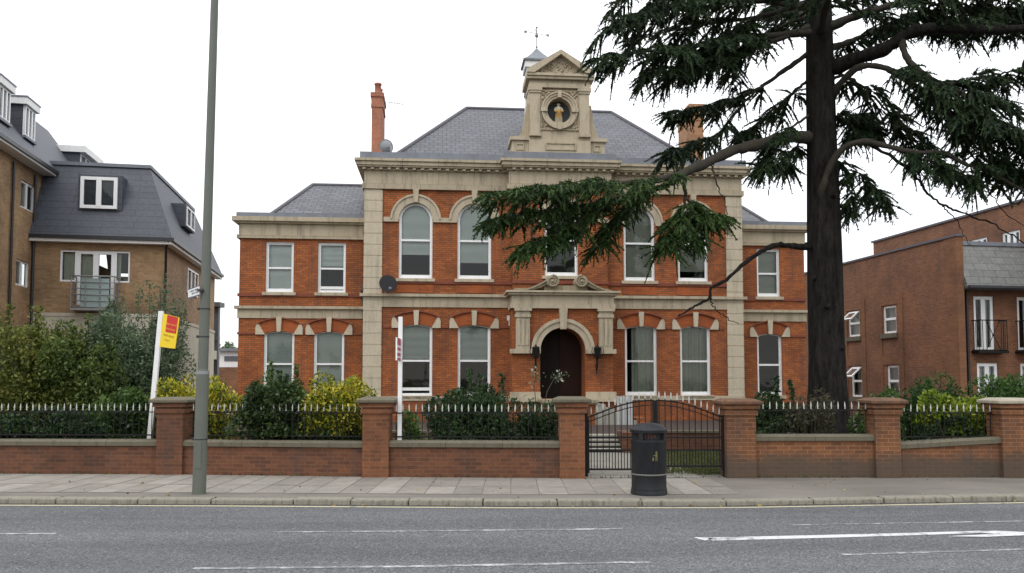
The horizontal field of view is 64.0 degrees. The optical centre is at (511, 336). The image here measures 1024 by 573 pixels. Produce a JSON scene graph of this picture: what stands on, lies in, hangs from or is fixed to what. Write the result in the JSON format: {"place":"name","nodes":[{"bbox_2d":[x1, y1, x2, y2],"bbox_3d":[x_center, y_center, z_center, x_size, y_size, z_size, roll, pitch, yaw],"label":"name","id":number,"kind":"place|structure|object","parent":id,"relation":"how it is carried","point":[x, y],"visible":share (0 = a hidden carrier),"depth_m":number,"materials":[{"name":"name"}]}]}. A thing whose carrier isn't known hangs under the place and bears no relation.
{"place":"outdoors","nodes":[
{"label":"outdoors","id":0,"kind":"place"},
{"bbox_2d":[213,302,224,410],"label":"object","id":1,"kind":"structure","parent":0,"point":[218,306],"depth_m":47.10,"materials":[{"name":"metal"}]},
{"bbox_2d":[219,348,237,403],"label":"white building","id":2,"kind":"structure","parent":0,"point":[228,367],"depth_m":63.96,"materials":[{"name":"grey paint"}]},
{"bbox_2d":[224,356,237,360],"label":"window","id":3,"kind":"structure","parent":2,"relation":"in","point":[226,358],"depth_m":65.94,"materials":[{"name":"grey metal"}]},
{"bbox_2d":[0,501,1023,572],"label":"road","id":4,"kind":"structure","parent":0,"point":[135,539],"depth_m":9.92,"materials":[{"name":"asphalt"}]},
{"bbox_2d":[0,533,55,533],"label":"lane line","id":5,"kind":"object","parent":4,"relation":"on","point":[27,533],"visible":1,"depth_m":10.29,"materials":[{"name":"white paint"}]},
{"bbox_2d":[193,561,651,568],"bbox_3d":[-0.890,2.377,8.502,4.744,0.001,0.134,0,-3,-4],"label":"lane line","id":6,"kind":"object","parent":4,"relation":"on","point":[420,565],"visible":1,"depth_m":8.48,"materials":[{"name":"white paint"}]},
{"bbox_2d":[273,528,621,531],"bbox_3d":[-0.800,2.487,10.504,4.478,0.001,0.092,0,-3,-3],"label":"lane line","id":7,"kind":"object","parent":4,"relation":"on","point":[446,530],"visible":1,"depth_m":10.50,"materials":[{"name":"white paint"}]},
{"bbox_2d":[0,501,1004,505],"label":"gutter","id":8,"kind":"object","parent":4,"relation":"on","point":[557,505],"visible":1,"depth_m":12.72,"materials":[{"name":"concrete"}]},
{"bbox_2d":[0,493,1023,505],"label":"kerb","id":9,"kind":"structure","parent":4,"relation":"on","point":[516,501],"depth_m":12.76,"materials":[{"name":"concrete"}]},
{"bbox_2d":[0,502,1023,507],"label":"yellow edge line","id":10,"kind":"object","parent":4,"relation":"on","point":[505,507],"visible":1,"depth_m":12.52,"materials":[{"name":"paint"}]},
{"bbox_2d":[707,531,971,540],"bbox_3d":[4.197,2.468,10.160,3.634,0.001,0.202,0,-3,-7],"label":"arrow marking","id":11,"kind":"object","parent":4,"relation":"on","point":[816,536],"visible":1,"depth_m":10.09,"materials":[{"name":"white paint"}]},
{"bbox_2d":[795,521,1007,524],"bbox_3d":[6.240,2.523,11.150,5.198,0.001,0.057,0,-3,-5],"label":"lane line","id":12,"kind":"object","parent":4,"relation":"on","point":[908,522],"visible":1,"depth_m":11.10,"materials":[{"name":"white paint"}]},
{"bbox_2d":[842,548,1023,554],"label":"lane line","id":13,"kind":"object","parent":4,"relation":"on","point":[931,551],"visible":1,"depth_m":9.20,"materials":[{"name":"white paint"}]},
{"bbox_2d":[961,531,1023,536],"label":"arrow marking","id":14,"kind":"object","parent":4,"relation":"on","point":[1002,533],"visible":1,"depth_m":10.27,"materials":[{"name":"white paint"}]},
{"bbox_2d":[0,474,1023,498],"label":"pavement","id":15,"kind":"structure","parent":0,"point":[780,488],"depth_m":13.66,"materials":[{"name":"concrete"}]},
{"bbox_2d":[0,438,155,473],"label":"boundary wall","id":16,"kind":"structure","parent":15,"relation":"on","point":[74,455],"depth_m":16.26,"materials":[{"name":"brick"}]},
{"bbox_2d":[0,403,155,438],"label":"railing","id":17,"kind":"object","parent":16,"relation":"on","point":[88,434],"visible":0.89,"depth_m":16.46,"materials":[{"name":"metal"}]},
{"bbox_2d":[148,397,194,474],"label":"brick pier","id":18,"kind":"structure","parent":15,"relation":"on","point":[174,426],"depth_m":16.10,"materials":[{"name":"brick"}]},
{"bbox_2d":[192,0,218,494],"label":"street lamp","id":19,"kind":"object","parent":15,"relation":"on","point":[200,438],"visible":0.98,"depth_m":13.51,"materials":[{"name":"metal"}]},
{"bbox_2d":[188,285,203,298],"bbox_3d":[-5.194,-0.727,13.505,0.243,0.225,0.150,0,-3,0],"label":"finger sign","id":20,"kind":"object","parent":19,"relation":"attached to","point":[195,291],"visible":1,"depth_m":13.44,"materials":[{"name":"white plastic"}]},
{"bbox_2d":[194,441,201,468],"bbox_3d":[-5.102,1.925,13.313,0.100,0.440,0.022,0,-3,0],"label":"access door","id":21,"kind":"structure","parent":19,"relation":"in","point":[198,444],"depth_m":13.30,"materials":[{"name":"grey paint"}]},
{"bbox_2d":[183,439,361,476],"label":"boundary wall","id":22,"kind":"structure","parent":15,"relation":"on","point":[268,457],"depth_m":15.95,"materials":[{"name":"brick"}]},
{"bbox_2d":[189,403,361,440],"bbox_3d":[-4.648,1.722,16.170,3.579,0.800,0.042,0,-3,6],"label":"railing","id":23,"kind":"object","parent":22,"relation":"on","point":[292,412],"visible":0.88,"depth_m":16.11,"materials":[{"name":"metal"}]},
{"bbox_2d":[0,474,739,493],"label":"paving slabs","id":24,"kind":"structure","parent":15,"relation":"on","point":[421,485],"depth_m":14.54,"materials":[{"name":"concrete"}]},
{"bbox_2d":[630,422,667,495],"bbox_3d":[2.238,1.990,13.411,0.616,1.160,0.616,0,-3,0],"label":"litter bin","id":25,"kind":"object","parent":24,"relation":"on","point":[648,440],"visible":1,"depth_m":13.18,"materials":[{"name":"black plastic"}]},
{"bbox_2d":[355,397,397,477],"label":"brick pier","id":26,"kind":"structure","parent":15,"relation":"on","point":[377,421],"depth_m":15.66,"materials":[{"name":"brick"}]},
{"bbox_2d":[389,440,559,477],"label":"boundary wall","id":27,"kind":"structure","parent":15,"relation":"on","point":[486,458],"depth_m":15.64,"materials":[{"name":"brick"}]},
{"bbox_2d":[396,317,402,439],"bbox_3d":[-2.186,0.995,15.704,0.081,2.799,0.650,0,-3,0],"label":"sign pole","id":28,"kind":"object","parent":27,"relation":"on","point":[399,348],"visible":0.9,"depth_m":15.96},
{"bbox_2d":[392,404,558,440],"bbox_3d":[-0.712,1.704,15.854,3.220,0.800,0.042,0,-3,3],"label":"railing","id":29,"kind":"object","parent":27,"relation":"on","point":[475,436],"visible":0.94,"depth_m":15.84,"materials":[{"name":"metal"}]},
{"bbox_2d":[2,471,993,477],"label":"weeds","id":30,"kind":"object","parent":15,"relation":"on","point":[454,476],"visible":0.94,"depth_m":15.63,"materials":[{"name":"green plant"}]},
{"bbox_2d":[35,477,1020,506],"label":"fallen leaves","id":31,"kind":"object","parent":15,"relation":"on","point":[614,494],"visible":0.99,"depth_m":12.88,"materials":[{"name":"brown plant"}]},
{"bbox_2d":[552,396,591,478],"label":"brick pier","id":32,"kind":"structure","parent":15,"relation":"on","point":[571,410],"depth_m":15.47,"materials":[{"name":"brick"}]},
{"bbox_2d":[585,412,587,476],"bbox_3d":[1.424,2.095,15.769,0.092,1.310,0.092,-1,-3,22],"label":"gate post","id":33,"kind":"object","parent":15,"relation":"on","point":[586,417],"visible":0.33,"depth_m":15.74,"materials":[{"name":"metal"}]},
{"bbox_2d":[586,393,655,472],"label":"iron gate","id":34,"kind":"structure","parent":33,"relation":"attached to","point":[588,449],"depth_m":15.75,"materials":[{"name":"black metal"}]},
{"bbox_2d":[711,398,763,477],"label":"brick pier","id":35,"kind":"structure","parent":15,"relation":"on","point":[739,414],"depth_m":15.55,"materials":[{"name":"brick"}]},
{"bbox_2d":[756,433,874,477],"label":"boundary wall","id":36,"kind":"structure","parent":15,"relation":"on","point":[817,455],"depth_m":15.64,"materials":[{"name":"brick"}]},
{"bbox_2d":[756,401,867,433],"bbox_3d":[5.788,1.654,15.854,2.260,0.800,0.040,0,-3,0],"label":"railing","id":37,"kind":"object","parent":36,"relation":"on","point":[817,410],"visible":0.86,"depth_m":15.85,"materials":[{"name":"metal"}]},
{"bbox_2d":[856,397,908,477],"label":"brick pier","id":38,"kind":"structure","parent":15,"relation":"on","point":[883,420],"depth_m":15.57,"materials":[{"name":"brick"}]},
{"bbox_2d":[901,436,1000,477],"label":"boundary wall","id":39,"kind":"structure","parent":15,"relation":"on","point":[974,457],"depth_m":15.66,"materials":[{"name":"brick"}]},
{"bbox_2d":[901,404,991,440],"bbox_3d":[8.373,1.705,15.871,1.935,0.800,0.040,0,-3,0],"label":"railing","id":40,"kind":"object","parent":39,"relation":"on","point":[937,436],"visible":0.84,"depth_m":15.86,"materials":[{"name":"metal"}]},
{"bbox_2d":[976,397,1023,477],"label":"brick pier","id":41,"kind":"structure","parent":15,"relation":"on","point":[1007,421],"depth_m":15.60,"materials":[{"name":"brick"}]},
{"bbox_2d":[0,0,1023,347],"label":"sky","id":42,"kind":"structure","parent":0,"point":[125,81],"materials":[{"name":"white"}]},
{"bbox_2d":[221,418,862,433],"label":"terrace","id":43,"kind":"structure","parent":0,"point":[668,426],"depth_m":26.11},
{"bbox_2d":[232,26,807,424],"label":"brick house","id":44,"kind":"structure","parent":43,"relation":"on","point":[318,261],"depth_m":30.22,"materials":[{"name":"red brick"}]},
{"bbox_2d":[262,242,295,294],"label":"window","id":45,"kind":"structure","parent":44,"relation":"in","point":[279,255],"depth_m":30.52,"materials":[{"name":"white paint"}]},
{"bbox_2d":[255,317,302,383],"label":"window","id":46,"kind":"structure","parent":44,"relation":"in","point":[279,332],"depth_m":30.28,"materials":[{"name":"white paint"}]},
{"bbox_2d":[305,317,352,394],"bbox_3d":[-6.767,0.814,30.334,1.705,3.025,0.417,0,-3,-5],"label":"window","id":47,"kind":"structure","parent":44,"relation":"in","point":[329,345],"depth_m":30.47,"materials":[{"name":"white paint"}]},
{"bbox_2d":[314,243,347,295],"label":"window","id":48,"kind":"structure","parent":44,"relation":"in","point":[329,254],"depth_m":30.59,"materials":[{"name":"white paint"}]},
{"bbox_2d":[379,139,392,151],"bbox_3d":[-4.732,-7.125,30.860,0.708,0.593,0.507,-1,-3,21],"label":"satellite dish","id":49,"kind":"object","parent":44,"relation":"attached to","point":[385,145],"visible":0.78,"depth_m":30.75,"materials":[{"name":"metal"}]},
{"bbox_2d":[379,275,396,292],"bbox_3d":[-4.408,-1.870,29.163,0.543,0.649,0.683,-1,-3,18],"label":"satellite dish","id":50,"kind":"object","parent":44,"relation":"attached to","point":[387,283],"visible":1,"depth_m":29.14,"materials":[{"name":"metal"}]},
{"bbox_2d":[390,188,440,281],"bbox_3d":[-3.505,-3.674,29.844,1.835,3.382,0.445,0,-3,-5],"label":"window","id":51,"kind":"structure","parent":44,"relation":"in","point":[415,212],"depth_m":29.95,"materials":[{"name":"glass"}]},
{"bbox_2d":[392,310,440,398],"bbox_3d":[-3.466,0.660,29.625,1.762,3.205,0.417,0,-3,-5],"label":"window","id":52,"kind":"structure","parent":44,"relation":"in","point":[417,338],"depth_m":29.66,"materials":[{"name":"white paint"}]},
{"bbox_2d":[449,189,498,281],"bbox_3d":[-1.382,-3.663,30.029,1.853,3.382,0.446,0,-3,-5],"label":"window","id":53,"kind":"structure","parent":44,"relation":"in","point":[468,250],"depth_m":30.17,"materials":[{"name":"white paint"}]},
{"bbox_2d":[449,310,498,397],"bbox_3d":[-1.383,0.670,29.805,1.791,3.205,0.416,0,-3,-5],"label":"window","id":54,"kind":"structure","parent":44,"relation":"in","point":[473,338],"depth_m":29.89,"materials":[{"name":"white paint"}]},
{"bbox_2d":[542,197,577,278],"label":"window","id":55,"kind":"structure","parent":44,"relation":"in","point":[561,275],"depth_m":29.86,"materials":[{"name":"white paint"}]},
{"bbox_2d":[617,312,664,398],"bbox_3d":[4.756,0.701,30.368,1.801,3.205,0.475,0,-3,-5],"label":"window","id":56,"kind":"structure","parent":44,"relation":"in","point":[643,360],"depth_m":30.50,"materials":[{"name":"white paint"}]},
{"bbox_2d":[621,202,662,283],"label":"window","id":57,"kind":"structure","parent":44,"relation":"in","point":[635,272],"depth_m":30.71,"materials":[{"name":"glass"}]},
{"bbox_2d":[670,194,711,284],"bbox_3d":[6.765,-3.624,30.737,1.771,3.382,0.447,0,-3,-5],"label":"window","id":58,"kind":"structure","parent":44,"relation":"in","point":[700,265],"depth_m":30.78,"materials":[{"name":"white paint"}]},
{"bbox_2d":[672,312,718,398],"bbox_3d":[6.806,0.711,30.546,1.756,3.205,0.475,0,-3,-5],"label":"window","id":59,"kind":"structure","parent":44,"relation":"in","point":[694,339],"depth_m":30.68,"materials":[{"name":"white paint"}]},
{"bbox_2d":[755,249,783,299],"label":"window","id":60,"kind":"structure","parent":44,"relation":"in","point":[768,288],"depth_m":32.14,"materials":[{"name":"white paint"}]},
{"bbox_2d":[749,320,789,398],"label":"window","id":61,"kind":"structure","parent":44,"relation":"in","point":[769,327],"depth_m":31.76,"materials":[{"name":"white paint"}]},
{"bbox_2d":[616,396,632,424],"bbox_3d":[3.750,2.455,27.221,0.544,0.950,0.090,0,-3,0],"label":"slatted panel","id":62,"kind":"object","parent":43,"relation":"on","point":[624,411],"visible":0.77,"depth_m":27.17,"materials":[{"name":"wood"}]},
{"bbox_2d":[585,452,701,477],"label":"garden path","id":63,"kind":"structure","parent":0,"point":[606,473],"depth_m":16.77,"materials":[{"name":"concrete"}]},
{"bbox_2d":[696,472,719,474],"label":"garden soil","id":64,"kind":"structure","parent":0,"point":[709,474],"depth_m":16.26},
{"bbox_2d":[0,303,97,437],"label":"shrub","id":65,"kind":"object","parent":64,"relation":"on","point":[19,350],"visible":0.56,"depth_m":17.99,"materials":[{"name":"green plant"}]},
{"bbox_2d":[0,405,137,438],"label":"hedge","id":66,"kind":"object","parent":64,"relation":"on","point":[54,424],"visible":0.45,"depth_m":16.82,"materials":[{"name":"green plant"}]},
{"bbox_2d":[33,313,150,430],"bbox_3d":[-9.663,1.195,18.891,2.443,3.469,2.556,0,-3,0],"label":"shrub","id":67,"kind":"object","parent":64,"relation":"on","point":[68,360],"visible":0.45,"depth_m":18.17,"materials":[{"name":"green plant"}]},
{"bbox_2d":[90,386,156,438],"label":"shrub","id":68,"kind":"object","parent":64,"relation":"on","point":[136,397],"visible":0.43,"depth_m":17.18,"materials":[{"name":"green plant"}]},
{"bbox_2d":[81,283,196,438],"bbox_3d":[-8.899,0.828,19.404,2.515,4.254,2.629,0,-3,0],"label":"shrub","id":69,"kind":"object","parent":64,"relation":"on","point":[143,368],"visible":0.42,"depth_m":18.86,"materials":[{"name":"green plant"}]},
{"bbox_2d":[136,273,190,438],"bbox_3d":[-8.663,0.697,20.129,1.143,4.589,1.733,0,-3,0],"label":"sapling","id":70,"kind":"object","parent":64,"relation":"on","point":[184,311],"visible":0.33,"depth_m":20.41,"materials":[{"name":"green plant"}]},
{"bbox_2d":[147,311,179,438],"bbox_3d":[-7.172,1.114,16.806,0.658,3.282,0.086,0,-3,0],"label":"agents sign","id":71,"kind":"object","parent":64,"relation":"on","point":[167,331],"visible":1,"depth_m":16.83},
{"bbox_2d":[148,373,244,438],"bbox_3d":[-6.660,1.805,17.294,2.141,2.073,1.263,0,-3,0],"label":"shrub","id":72,"kind":"object","parent":64,"relation":"on","point":[176,388],"visible":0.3,"depth_m":17.18,"materials":[{"name":"yellow plant"}]},
{"bbox_2d":[223,370,312,439],"bbox_3d":[-4.832,1.732,16.513,1.830,2.130,1.100,0,-3,0],"label":"shrub","id":73,"kind":"object","parent":64,"relation":"on","point":[283,393],"visible":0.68,"depth_m":16.21,"materials":[{"name":"green plant"}]},
{"bbox_2d":[247,360,314,438],"bbox_3d":[-5.038,1.695,18.090,1.548,2.376,1.438,-1,-3,18],"label":"shrub","id":74,"kind":"object","parent":64,"relation":"on","point":[271,374],"visible":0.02,"depth_m":18.16,"materials":[{"name":"green plant"}]},
{"bbox_2d":[303,421,360,439],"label":"shrub","id":75,"kind":"object","parent":64,"relation":"on","point":[339,438],"visible":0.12,"depth_m":16.28,"materials":[{"name":"green plant"}]},
{"bbox_2d":[294,370,377,439],"bbox_3d":[-3.518,1.730,16.454,1.798,2.128,1.042,0,-3,0],"label":"shrub","id":76,"kind":"object","parent":64,"relation":"on","point":[332,396],"visible":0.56,"depth_m":16.24,"materials":[{"name":"yellow plant"}]},
{"bbox_2d":[396,408,430,439],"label":"plant","id":77,"kind":"object","parent":64,"relation":"on","point":[412,427],"visible":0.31,"depth_m":16.39,"materials":[{"name":"green plant"}]},
{"bbox_2d":[210,430,718,452],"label":"retaining wall","id":78,"kind":"structure","parent":64,"relation":"on","point":[680,441],"depth_m":21.90,"materials":[{"name":"concrete"}]},
{"bbox_2d":[423,368,521,439],"bbox_3d":[-0.797,1.740,17.099,2.266,2.186,1.750,0,-3,0],"label":"bush","id":79,"kind":"object","parent":64,"relation":"on","point":[485,398],"visible":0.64,"depth_m":16.71,"materials":[{"name":"green plant"}]},
{"bbox_2d":[506,400,557,439],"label":"shrub","id":80,"kind":"object","parent":64,"relation":"on","point":[534,424],"visible":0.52,"depth_m":16.42,"materials":[{"name":"green plant"}]},
{"bbox_2d":[519,365,569,412],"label":"climbing rose","id":81,"kind":"object","parent":80,"relation":"on","point":[555,376],"visible":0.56,"depth_m":17.16,"materials":[{"name":"green plant"}]},
{"bbox_2d":[589,434,620,451],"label":"garden steps","id":82,"kind":"structure","parent":64,"relation":"on","point":[600,443],"depth_m":21.59,"materials":[{"name":"stone"}]},
{"bbox_2d":[666,448,719,474],"bbox_3d":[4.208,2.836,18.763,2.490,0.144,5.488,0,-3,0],"label":"lawn grass","id":83,"kind":"structure","parent":64,"relation":"on","point":[691,470],"depth_m":18.06,"materials":[{"name":"plant"}]},
{"bbox_2d":[468,0,1023,432],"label":"cedar tree","id":84,"kind":"object","parent":64,"relation":"on","point":[970,117],"visible":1,"depth_m":19.24,"materials":[{"name":"green plant"}]},
{"bbox_2d":[752,375,817,432],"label":"shrub","id":85,"kind":"object","parent":64,"relation":"on","point":[768,398],"visible":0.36,"depth_m":17.31,"materials":[{"name":"green plant"}]},
{"bbox_2d":[779,385,837,432],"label":"shrub","id":86,"kind":"object","parent":64,"relation":"on","point":[820,418],"visible":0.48,"depth_m":16.96,"materials":[{"name":"green plant"}]},
{"bbox_2d":[846,385,906,440],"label":"shrub","id":87,"kind":"object","parent":64,"relation":"on","point":[862,415],"visible":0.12,"depth_m":17.38,"materials":[{"name":"green plant"}]},
{"bbox_2d":[888,370,965,439],"bbox_3d":[8.964,1.802,17.929,1.939,2.148,1.516,0,-3,0],"label":"shrub","id":88,"kind":"object","parent":64,"relation":"on","point":[915,391],"visible":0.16,"depth_m":17.67,"materials":[{"name":"green plant"}]},
{"bbox_2d":[912,388,986,438],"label":"shrub","id":89,"kind":"object","parent":64,"relation":"on","point":[940,400],"visible":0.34,"depth_m":16.59,"materials":[{"name":"plant"}]},
{"bbox_2d":[912,414,986,439],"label":"hedge","id":90,"kind":"object","parent":64,"relation":"on","point":[941,426],"visible":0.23,"depth_m":16.44,"materials":[{"name":"plant"}]},
{"bbox_2d":[964,373,1023,423],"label":"shrub","id":91,"kind":"object","parent":64,"relation":"on","point":[1006,387],"visible":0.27,"depth_m":18.00,"materials":[{"name":"green plant"}]},
{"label":"back yard","id":92,"kind":"structure","parent":0,"visible":0},
{"bbox_2d":[804,234,1023,417],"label":"brick block","id":93,"kind":"structure","parent":92,"relation":"on","point":[928,293],"depth_m":34.38,"materials":[{"name":"brick"}]},
{"bbox_2d":[844,311,860,341],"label":"window","id":94,"kind":"structure","parent":93,"relation":"in","point":[856,315],"depth_m":40.18,"materials":[{"name":"white plastic"}]},
{"bbox_2d":[847,366,862,400],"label":"window","id":95,"kind":"structure","parent":93,"relation":"in","point":[858,369],"depth_m":39.94,"materials":[{"name":"white plastic"}]},
{"bbox_2d":[880,305,897,338],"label":"window","id":96,"kind":"structure","parent":93,"relation":"in","point":[893,333],"depth_m":37.49,"materials":[{"name":"white plastic"}]},
{"bbox_2d":[888,365,898,395],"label":"window","id":97,"kind":"structure","parent":93,"relation":"in","point":[895,367],"depth_m":37.25,"materials":[{"name":"white plastic"}]},
{"bbox_2d":[977,363,996,395],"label":"window","id":98,"kind":"structure","parent":93,"relation":"in","point":[983,369],"depth_m":33.64,"materials":[{"name":"white plastic"}]},
{"bbox_2d":[971,296,1008,352],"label":"french window","id":99,"kind":"structure","parent":93,"relation":"in","point":[983,329],"depth_m":33.66,"materials":[{"name":"white plastic"}]},
{"bbox_2d":[1015,297,1023,353],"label":"french window","id":100,"kind":"structure","parent":93,"relation":"in","point":[1020,350],"depth_m":33.91,"materials":[{"name":"white plastic"}]},
{"bbox_2d":[871,198,1023,388],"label":"brick block","id":101,"kind":"structure","parent":92,"relation":"on","point":[977,230],"depth_m":37.69,"materials":[{"name":"brick"}]},
{"bbox_2d":[1003,230,1019,242],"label":"window","id":102,"kind":"structure","parent":101,"relation":"in","point":[1006,237],"depth_m":35.80,"materials":[{"name":"white plastic"}]},
{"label":"back yard","id":103,"kind":"structure","parent":0,"visible":0},
{"bbox_2d":[0,73,223,388],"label":"apartment block","id":104,"kind":"structure","parent":103,"relation":"on","point":[70,215],"depth_m":32.86,"materials":[{"name":"beige brick"}]},
{"bbox_2d":[16,259,27,287],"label":"window","id":105,"kind":"structure","parent":104,"relation":"in","point":[19,263],"depth_m":31.61,"materials":[{"name":"white plastic"}]},
{"bbox_2d":[20,180,33,212],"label":"window","id":106,"kind":"structure","parent":104,"relation":"in","point":[24,186],"depth_m":31.99,"materials":[{"name":"white plastic"}]},
{"bbox_2d":[60,250,76,281],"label":"window","id":107,"kind":"structure","parent":104,"relation":"in","point":[70,256],"depth_m":32.81,"materials":[{"name":"white plastic"}]},
{"bbox_2d":[76,250,114,304],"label":"french window","id":108,"kind":"structure","parent":104,"relation":"in","point":[88,262],"depth_m":32.86,"materials":[{"name":"white plastic"}]},
{"bbox_2d":[115,251,129,282],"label":"window","id":109,"kind":"structure","parent":104,"relation":"in","point":[117,253],"depth_m":33.03,"materials":[{"name":"white plastic"}]},
{"bbox_2d":[187,268,198,297],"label":"window","id":110,"kind":"structure","parent":104,"relation":"in","point":[188,269],"depth_m":38.00,"materials":[{"name":"white plastic"}]},
{"bbox_2d":[220,340,236,347],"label":"tree","id":111,"kind":"object","parent":103,"relation":"on","point":[227,345],"visible":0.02,"depth_m":94.50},
{"bbox_3d":[4.094,2.095,15.769,0.100,1.310,0.100,0,-3,0],"label":"gate post","id":112,"kind":"object","parent":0,"visible":0},
{"bbox_2d":[655,393,724,469],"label":"iron gate","id":113,"kind":"structure","parent":112,"relation":"attached to","point":[657,411],"depth_m":15.75,"materials":[{"name":"black metal"}]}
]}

